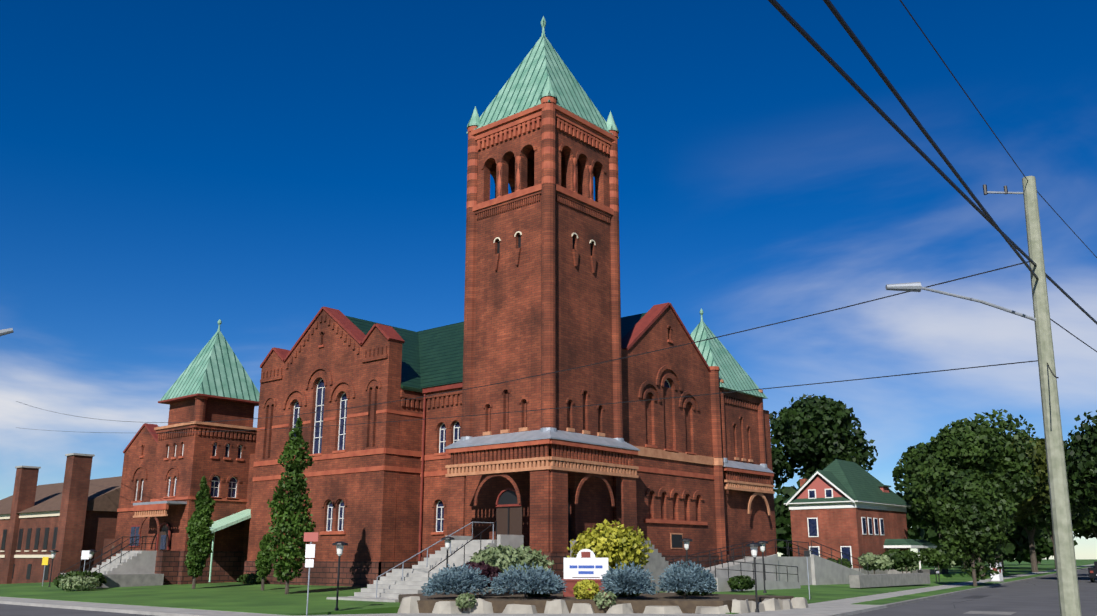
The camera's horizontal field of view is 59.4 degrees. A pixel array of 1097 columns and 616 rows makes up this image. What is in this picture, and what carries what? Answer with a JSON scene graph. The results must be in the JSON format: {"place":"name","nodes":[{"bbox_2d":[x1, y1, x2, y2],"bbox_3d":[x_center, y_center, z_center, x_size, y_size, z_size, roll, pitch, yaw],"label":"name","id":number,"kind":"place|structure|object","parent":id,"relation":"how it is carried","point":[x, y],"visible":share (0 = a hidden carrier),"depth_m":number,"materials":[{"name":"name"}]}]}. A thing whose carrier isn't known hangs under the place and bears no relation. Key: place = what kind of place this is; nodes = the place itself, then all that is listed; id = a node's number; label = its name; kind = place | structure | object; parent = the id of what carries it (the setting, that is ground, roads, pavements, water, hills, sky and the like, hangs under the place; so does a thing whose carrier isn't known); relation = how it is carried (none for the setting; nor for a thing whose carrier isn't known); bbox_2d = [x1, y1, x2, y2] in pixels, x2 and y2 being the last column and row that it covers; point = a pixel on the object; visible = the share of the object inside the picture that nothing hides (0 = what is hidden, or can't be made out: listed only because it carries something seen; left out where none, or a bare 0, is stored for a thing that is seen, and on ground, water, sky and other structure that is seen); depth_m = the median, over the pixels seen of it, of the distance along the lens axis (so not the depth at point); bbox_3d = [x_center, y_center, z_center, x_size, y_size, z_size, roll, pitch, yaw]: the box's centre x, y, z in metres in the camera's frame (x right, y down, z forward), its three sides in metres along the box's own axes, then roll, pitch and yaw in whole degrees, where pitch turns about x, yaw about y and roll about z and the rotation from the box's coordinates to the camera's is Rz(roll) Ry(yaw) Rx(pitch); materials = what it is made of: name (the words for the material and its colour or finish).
{"place":"outdoors","nodes":[
{"label":"outdoors","id":0,"kind":"place"},
{"bbox_2d":[0,565,1093,614],"bbox_3d":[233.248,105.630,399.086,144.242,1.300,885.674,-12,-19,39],"label":"lawn","id":1,"kind":"structure","parent":0,"point":[249,598],"depth_m":52.79,"materials":[{"name":"green plant"}]},
{"bbox_2d":[42,557,48,585],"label":"yellow sign","id":2,"kind":"object","parent":1,"relation":"on","point":[44,560],"visible":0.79,"depth_m":67.04,"materials":[{"name":"yellow metal"}]},
{"bbox_2d":[48,550,58,586],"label":"lamp post","id":3,"kind":"object","parent":1,"relation":"on","point":[53,553],"visible":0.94,"depth_m":65.92,"materials":[{"name":"black metal"}]},
{"bbox_2d":[0,453,121,583],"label":"building","id":4,"kind":"structure","parent":1,"relation":"on","point":[72,516],"depth_m":79.07,"materials":[{"name":"brick"}]},
{"bbox_2d":[58,575,99,590],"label":"shrub","id":5,"kind":"object","parent":1,"relation":"on","point":[90,583],"visible":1,"depth_m":58.36,"materials":[{"name":"green plant"}]},
{"bbox_2d":[53,571,106,589],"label":"shrub","id":6,"kind":"object","parent":1,"relation":"on","point":[97,575],"visible":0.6,"depth_m":60.58,"materials":[{"name":"green plant"}]},
{"bbox_2d":[81,550,89,571],"bbox_3d":[-29.520,16.702,61.066,0.500,2.525,0.078,0,-15,2],"label":"parking sign","id":7,"kind":"object","parent":1,"relation":"on","point":[85,554],"visible":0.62,"depth_m":61.27,"materials":[{"name":"white metal"}]},
{"bbox_2d":[88,549,96,576],"bbox_3d":[-29.761,16.935,62.316,0.640,2.500,0.640,-12,-19,39],"label":"lamp post","id":8,"kind":"object","parent":1,"relation":"on","point":[91,553],"visible":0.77,"depth_m":62.43,"materials":[{"name":"black metal"}]},
{"bbox_2d":[60,551,163,587],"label":"tower steps","id":9,"kind":"structure","parent":1,"relation":"on","point":[134,568],"depth_m":65.66,"materials":[{"name":"concrete"}]},
{"bbox_2d":[58,536,156,575],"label":"stair railing","id":10,"kind":"object","parent":9,"relation":"on","point":[121,549],"visible":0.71,"depth_m":66.54,"materials":[{"name":"black metal"}]},
{"bbox_2d":[184,476,215,588],"bbox_3d":[-22.033,14.187,60.706,1.781,7.115,1.775,-12,-19,39],"label":"columnar tree","id":11,"kind":"object","parent":1,"relation":"on","point":[200,522],"visible":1,"depth_m":60.29,"materials":[{"name":"green plant"}]},
{"bbox_2d":[189,509,250,581],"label":"canopy","id":12,"kind":"object","parent":1,"relation":"on","point":[228,521],"visible":0.65,"depth_m":68.13,"materials":[{"name":"green metal"}]},
{"bbox_2d":[243,454,254,553],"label":"link wall","id":13,"kind":"structure","parent":1,"relation":"on","point":[248,503],"depth_m":71.65,"materials":[{"name":"brick"}]},
{"bbox_2d":[237,573,266,583],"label":"bush","id":14,"kind":"object","parent":1,"relation":"on","point":[246,578],"visible":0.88,"depth_m":65.74,"materials":[{"name":"green plant"}]},
{"bbox_2d":[255,534,272,589],"bbox_3d":[-16.852,15.144,56.968,1.244,3.390,1.076,-12,-19,39],"label":"columnar tree","id":15,"kind":"object","parent":1,"relation":"on","point":[263,567],"visible":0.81,"depth_m":56.73,"materials":[{"name":"green plant"}]},
{"bbox_2d":[265,417,315,593],"bbox_3d":[-14.093,10.802,52.932,2.657,9.776,2.825,-12,-19,39],"label":"columnar tree","id":16,"kind":"object","parent":1,"relation":"on","point":[291,508],"visible":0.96,"depth_m":52.37,"materials":[{"name":"green plant"}]},
{"bbox_2d":[332,541,347,609],"bbox_3d":[-8.467,10.791,38.760,0.640,2.700,0.640,-12,-19,39],"label":"lamp post","id":17,"kind":"object","parent":1,"relation":"on","point":[340,545],"visible":0.96,"depth_m":38.83,"materials":[{"name":"black metal"}]},
{"bbox_2d":[394,388,422,561],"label":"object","id":18,"kind":"structure","parent":1,"relation":"on","point":[407,512],"depth_m":61.68,"materials":[{"name":"brick"}]},
{"bbox_2d":[327,535,523,601],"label":"tower steps","id":19,"kind":"structure","parent":1,"relation":"on","point":[392,586],"depth_m":48.09,"materials":[{"name":"concrete"}]},
{"bbox_2d":[376,521,496,597],"bbox_3d":[-4.626,12.486,48.148,2.554,3.679,7.998,-12,-19,39],"label":"stair railing","id":20,"kind":"object","parent":19,"relation":"on","point":[450,549],"visible":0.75,"depth_m":48.25,"materials":[{"name":"metal"}]},
{"bbox_2d":[398,590,793,612],"bbox_3d":[0.680,12.883,41.496,14.600,0.820,13.900,-12,-19,39],"label":"planting bed","id":21,"kind":"object","parent":1,"relation":"on","point":[639,603],"visible":0.38,"depth_m":37.91,"materials":[{"name":"soil"}]},
{"bbox_2d":[441,536,454,594],"bbox_3d":[-4.617,11.737,43.813,0.640,2.600,0.640,-12,-19,39],"label":"lamp post","id":22,"kind":"object","parent":21,"relation":"on","point":[447,539],"visible":0.79,"depth_m":43.92,"materials":[{"name":"black metal"}]},
{"bbox_2d":[421,562,491,595],"bbox_3d":[-3.781,11.263,39.526,2.893,1.570,3.017,-12,-19,39],"label":"spruce shrub","id":23,"kind":"object","parent":21,"relation":"on","point":[454,579],"visible":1,"depth_m":39.04,"materials":[{"name":"blue plant"}]},
{"bbox_2d":[455,592,476,610],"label":"grass shrub","id":24,"kind":"object","parent":21,"relation":"on","point":[461,602],"visible":0.98,"depth_m":37.42,"materials":[{"name":"green plant"}]},
{"bbox_2d":[460,561,501,596],"bbox_3d":[-3.036,11.846,41.855,1.735,1.607,2.274,-12,-19,39],"label":"purple shrub","id":25,"kind":"object","parent":21,"relation":"on","point":[488,571],"visible":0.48,"depth_m":41.62,"materials":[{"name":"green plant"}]},
{"bbox_2d":[469,544,553,572],"bbox_3d":[-1.705,12.088,44.329,3.942,2.377,3.796,-12,-19,39],"label":"pale shrub","id":26,"kind":"object","parent":21,"relation":"on","point":[501,557],"visible":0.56,"depth_m":43.62,"materials":[{"name":"green plant"}]},
{"bbox_2d":[490,562,566,598],"bbox_3d":[-0.841,11.289,39.665,3.133,1.589,3.120,4,-15,-14],"label":"spruce shrub","id":27,"kind":"object","parent":21,"relation":"on","point":[530,580],"visible":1,"depth_m":39.13,"materials":[{"name":"blue plant"}]},
{"bbox_2d":[527,583,552,596],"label":"green shrub","id":28,"kind":"object","parent":21,"relation":"on","point":[539,595],"visible":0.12,"depth_m":40.96,"materials":[{"name":"green plant"}]},
{"bbox_2d":[561,549,607,596],"bbox_3d":[1.635,11.533,41.886,2.152,2.030,0.438,0,-15,2],"label":"church sign","id":29,"kind":"object","parent":21,"relation":"on","point":[584,564],"visible":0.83,"depth_m":41.85,"materials":[{"name":"white"}]},
{"bbox_2d":[573,579,599,598],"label":"bush","id":30,"kind":"object","parent":21,"relation":"on","point":[581,590],"visible":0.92,"depth_m":38.95,"materials":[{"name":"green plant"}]},
{"bbox_2d":[397,596,808,613],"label":"limestone blocks","id":31,"kind":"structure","parent":21,"relation":"on","point":[409,604],"depth_m":37.61,"materials":[{"name":"beige stone"}]},
{"bbox_2d":[593,590,616,607],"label":"lavender shrub","id":32,"kind":"object","parent":21,"relation":"on","point":[599,597],"visible":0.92,"depth_m":37.64,"materials":[{"name":"green plant"}]},
{"bbox_2d":[567,519,652,572],"bbox_3d":[3.051,11.830,45.695,3.989,3.562,3.900,6,-16,-22],"label":"bush","id":33,"kind":"object","parent":21,"relation":"on","point":[615,545],"visible":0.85,"depth_m":44.94,"materials":[{"name":"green plant"}]},
{"bbox_2d":[612,592,640,596],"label":"green shrub","id":34,"kind":"object","parent":21,"relation":"on","point":[625,594],"visible":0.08,"depth_m":40.99,"materials":[{"name":"green plant"}]},
{"bbox_2d":[599,561,655,598],"bbox_3d":[3.332,11.176,39.261,2.370,1.606,2.620,9,-17,-30],"label":"spruce shrub","id":35,"kind":"object","parent":21,"relation":"on","point":[630,580],"visible":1,"depth_m":38.62,"materials":[{"name":"blue plant"}]},
{"bbox_2d":[656,559,717,598],"bbox_3d":[5.579,11.282,39.842,2.477,1.692,2.841,8,-16,-28],"label":"spruce shrub","id":36,"kind":"object","parent":21,"relation":"on","point":[685,579],"visible":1,"depth_m":39.19,"materials":[{"name":"blue plant"}]},
{"bbox_2d":[674,571,716,595],"bbox_3d":[6.497,12.309,42.949,2.076,1.258,2.083,-12,-19,39],"label":"green shrub","id":37,"kind":"object","parent":21,"relation":"on","point":[689,593],"visible":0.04,"depth_m":42.52,"materials":[{"name":"green plant"}]},
{"bbox_2d":[418,387,776,556],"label":"wall","id":38,"kind":"structure","parent":1,"relation":"on","point":[592,507],"depth_m":61.30,"materials":[{"name":"brick"}]},
{"bbox_2d":[680,538,692,563],"bbox_3d":[6.946,12.854,48.134,0.640,2.600,0.640,-12,-19,39],"label":"lamp post","id":39,"kind":"object","parent":1,"relation":"on","point":[686,542],"visible":0.79,"depth_m":48.26,"materials":[{"name":"black metal"}]},
{"bbox_2d":[727,575,754,590],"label":"bush","id":40,"kind":"object","parent":1,"relation":"on","point":[746,583],"visible":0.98,"depth_m":54.22,"materials":[{"name":"green plant"}]},
{"bbox_2d":[756,541,768,592],"bbox_3d":[11.032,13.263,49.315,0.640,2.600,0.640,-12,-19,39],"label":"lamp post","id":41,"kind":"object","parent":1,"relation":"on","point":[762,547],"visible":0.96,"depth_m":49.37,"materials":[{"name":"black metal"}]},
{"bbox_2d":[804,550,809,599],"bbox_3d":[13.245,13.627,49.024,0.300,2.450,0.078,0,-15,2],"label":"street sign","id":42,"kind":"object","parent":1,"relation":"on","point":[806,553],"visible":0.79,"depth_m":49.20,"materials":[{"name":"black metal"}]},
{"bbox_2d":[881,549,920,572],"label":"shrub","id":43,"kind":"object","parent":1,"relation":"on","point":[904,558],"depth_m":87.42,"materials":[{"name":"green plant"}]},
{"bbox_2d":[918,547,952,574],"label":"shrub","id":44,"kind":"object","parent":1,"relation":"on","point":[939,558],"depth_m":94.99,"materials":[{"name":"green plant"}]},
{"bbox_2d":[935,570,939,581],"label":"board sign","id":45,"kind":"object","parent":1,"relation":"on","point":[936,571],"visible":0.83,"depth_m":82.39,"materials":[{"name":"white"}]},
{"bbox_2d":[990,562,1003,581],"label":"utility box","id":46,"kind":"object","parent":1,"relation":"on","point":[997,578],"visible":0.5,"depth_m":83.80,"materials":[{"name":"metal"}]},
{"bbox_2d":[0,567,1096,615],"bbox_3d":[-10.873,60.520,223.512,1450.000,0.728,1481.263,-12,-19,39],"label":"road","id":47,"kind":"structure","parent":0,"point":[1036,597],"depth_m":46.15,"materials":[{"name":"grey asphalt"}]},
{"bbox_2d":[1088,561,1096,581],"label":"car","id":48,"kind":"object","parent":47,"relation":"on","point":[1092,572],"visible":1,"depth_m":86.37,"materials":[{"name":"grey metal"}]},
{"bbox_2d":[0,564,1096,615],"bbox_3d":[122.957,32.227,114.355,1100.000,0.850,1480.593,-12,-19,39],"label":"pavement","id":49,"kind":"structure","parent":0,"point":[844,607],"depth_m":41.12,"materials":[{"name":"concrete"}]},
{"bbox_2d":[0,328,13,335],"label":"street light","id":50,"kind":"object","parent":49,"relation":"on","point":[5,331],"visible":1,"depth_m":26.48,"materials":[{"name":"grey metal"}]},
{"bbox_2d":[304,532,318,615],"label":"parking sign","id":51,"kind":"object","parent":49,"relation":"on","point":[310,537],"visible":1,"depth_m":36.50,"materials":[{"name":"white metal"}]},
{"bbox_2d":[746,542,761,612],"bbox_3d":[8.292,10.782,38.523,0.640,2.700,0.640,-12,-19,39],"label":"lamp post","id":52,"kind":"object","parent":49,"relation":"on","point":[753,546],"visible":1,"depth_m":38.60,"materials":[{"name":"black metal"}]},
{"bbox_2d":[0,0,1096,558],"label":"sky","id":53,"kind":"structure","parent":0,"point":[170,170],"materials":[{"name":"blue"}]},
{"bbox_2d":[918,559,1096,575],"bbox_3d":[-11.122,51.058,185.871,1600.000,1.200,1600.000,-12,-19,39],"label":"ground","id":54,"kind":"structure","parent":0,"point":[1015,567],"depth_m":231.16,"materials":[{"name":"green plant"}]},
{"bbox_2d":[147,428,256,550],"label":"tower wall","id":55,"kind":"structure","parent":54,"relation":"on","point":[195,464],"depth_m":70.42,"materials":[{"name":"brick"}]},
{"bbox_2d":[168,398,254,426],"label":"upper wall","id":56,"kind":"structure","parent":55,"relation":"on","point":[220,411],"depth_m":72.42,"materials":[{"name":"brick"}]},
{"bbox_2d":[158,319,259,406],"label":"tower roof","id":57,"kind":"structure","parent":56,"relation":"on","point":[214,369],"depth_m":73.22,"materials":[{"name":"green metal"}]},
{"bbox_2d":[117,76,774,586],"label":"church","id":58,"kind":"structure","parent":54,"relation":"on","point":[599,454],"depth_m":59.35,"materials":[{"name":"red brick"}]},
{"bbox_2d":[113,426,156,555],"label":"wing wall","id":59,"kind":"structure","parent":58,"relation":"attached to","point":[126,520],"depth_m":74.64,"materials":[{"name":"brick"}]},
{"bbox_2d":[247,310,401,561],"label":"wall","id":60,"kind":"structure","parent":58,"relation":"attached to","point":[369,517],"depth_m":63.62,"materials":[{"name":"brick"}]},
{"bbox_2d":[346,313,645,392],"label":"roof","id":61,"kind":"structure","parent":58,"relation":"on","point":[432,357],"depth_m":67.31,"materials":[{"name":"green metal"}]},
{"bbox_2d":[472,194,613,453],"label":"shaft wall","id":62,"kind":"structure","parent":58,"relation":"on","point":[507,326],"depth_m":55.97,"materials":[{"name":"brick"}]},
{"bbox_2d":[477,122,609,207],"bbox_3d":[-0.338,-8.516,60.757,6.400,5.100,6.400,-12,-19,39],"label":"belfry","id":63,"kind":"object","parent":62,"relation":"on","point":[529,165],"visible":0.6,"depth_m":59.03,"materials":[{"name":"brick"}]},
{"bbox_2d":[467,16,618,138],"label":"spire","id":64,"kind":"structure","parent":63,"relation":"on","point":[522,88],"depth_m":60.60,"materials":[{"name":"green metal"}]},
{"bbox_2d":[613,306,716,554],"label":"gable wall","id":65,"kind":"structure","parent":58,"relation":"attached to","point":[685,362],"depth_m":62.09,"materials":[{"name":"brick"}]},
{"bbox_2d":[723,403,759,468],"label":"tower wall","id":66,"kind":"structure","parent":58,"relation":"on","point":[733,413],"depth_m":69.33,"materials":[{"name":"brick"}]},
{"bbox_2d":[690,309,767,398],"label":"tower roof","id":67,"kind":"structure","parent":66,"relation":"on","point":[734,375],"depth_m":71.20,"materials":[{"name":"green metal"}]},
{"bbox_2d":[570,540,929,592],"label":"retaining wall","id":68,"kind":"structure","parent":54,"relation":"on","point":[822,571],"depth_m":64.49,"materials":[{"name":"concrete"}]},
{"bbox_2d":[665,539,868,581],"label":"ramp railings","id":69,"kind":"object","parent":68,"relation":"on","point":[721,560],"visible":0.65,"depth_m":61.85,"materials":[{"name":"metal"}]},
{"bbox_2d":[771,445,797,484],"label":"tree","id":70,"kind":"object","parent":54,"relation":"on","point":[780,463],"visible":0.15,"depth_m":118.24,"materials":[{"name":"green plant"}]},
{"bbox_2d":[769,394,877,478],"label":"tree","id":71,"kind":"object","parent":54,"relation":"on","point":[812,435],"visible":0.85,"depth_m":115.74,"materials":[{"name":"green plant"}]},
{"bbox_2d":[827,558,851,567],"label":"shrub","id":72,"kind":"object","parent":54,"relation":"on","point":[846,563],"depth_m":83.19,"materials":[{"name":"green plant"}]},
{"bbox_2d":[784,459,936,574],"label":"house","id":73,"kind":"structure","parent":54,"relation":"on","point":[853,509],"depth_m":97.08,"materials":[{"name":"brick"}]},
{"bbox_2d":[858,552,893,573],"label":"shrub","id":74,"kind":"object","parent":54,"relation":"on","point":[879,562],"depth_m":85.53,"materials":[{"name":"green plant"}]},
{"bbox_2d":[894,564,918,572],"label":"shrub","id":75,"kind":"object","parent":54,"relation":"on","point":[908,569],"depth_m":92.69,"materials":[{"name":"green plant"}]},
{"bbox_2d":[892,441,948,573],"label":"street tree","id":76,"kind":"object","parent":54,"relation":"on","point":[914,515],"visible":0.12,"depth_m":132.09,"materials":[{"name":"green plant"}]},
{"bbox_2d":[774,479,1077,567],"bbox_3d":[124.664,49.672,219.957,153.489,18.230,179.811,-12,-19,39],"label":"tree","id":77,"kind":"object","parent":54,"relation":"on","point":[1016,546],"visible":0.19,"depth_m":193.31,"materials":[{"name":"green plant"}]},
{"bbox_2d":[936,561,955,573],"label":"shrub","id":78,"kind":"object","parent":54,"relation":"on","point":[953,563],"depth_m":97.37,"materials":[{"name":"green plant"}]},
{"bbox_2d":[895,409,1038,577],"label":"street tree","id":79,"kind":"object","parent":54,"relation":"on","point":[957,447],"visible":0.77,"depth_m":96.21,"materials":[{"name":"green plant"}]},
{"bbox_2d":[934,469,1016,586],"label":"tree","id":80,"kind":"object","parent":54,"relation":"on","point":[972,525],"visible":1,"depth_m":71.49,"materials":[{"name":"green plant"}]},
{"bbox_2d":[885,176,1081,615],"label":"utility pole","id":81,"kind":"object","parent":54,"relation":"on","point":[1068,586],"visible":1,"depth_m":19.44,"materials":[{"name":"grey wood"}]},
{"bbox_2d":[16,0,1096,432],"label":"wires","id":82,"kind":"object","parent":81,"relation":"attached to","point":[878,108],"visible":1,"depth_m":15.64,"materials":[{"name":"black"}]},
{"bbox_2d":[918,423,1049,571],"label":"street tree","id":83,"kind":"object","parent":54,"relation":"on","point":[1038,459],"visible":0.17,"depth_m":111.84,"materials":[{"name":"green plant"}]},
{"bbox_2d":[1010,459,1077,572],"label":"street tree","id":84,"kind":"object","parent":54,"relation":"on","point":[1031,524],"visible":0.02,"depth_m":136.97,"materials":[{"name":"green plant"}]},
{"bbox_2d":[1046,500,1094,568],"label":"street tree","id":85,"kind":"object","parent":54,"relation":"on","point":[1077,523],"depth_m":166.92,"materials":[{"name":"green plant"}]},
{"bbox_2d":[1047,410,1096,521],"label":"tree","id":86,"kind":"object","parent":54,"relation":"on","point":[1080,452],"visible":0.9,"depth_m":90.21,"materials":[{"name":"green plant"}]},
{"bbox_2d":[1073,503,1096,538],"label":"tree","id":87,"kind":"object","parent":54,"relation":"on","point":[1090,532],"visible":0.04,"depth_m":202.34,"materials":[{"name":"green plant"}]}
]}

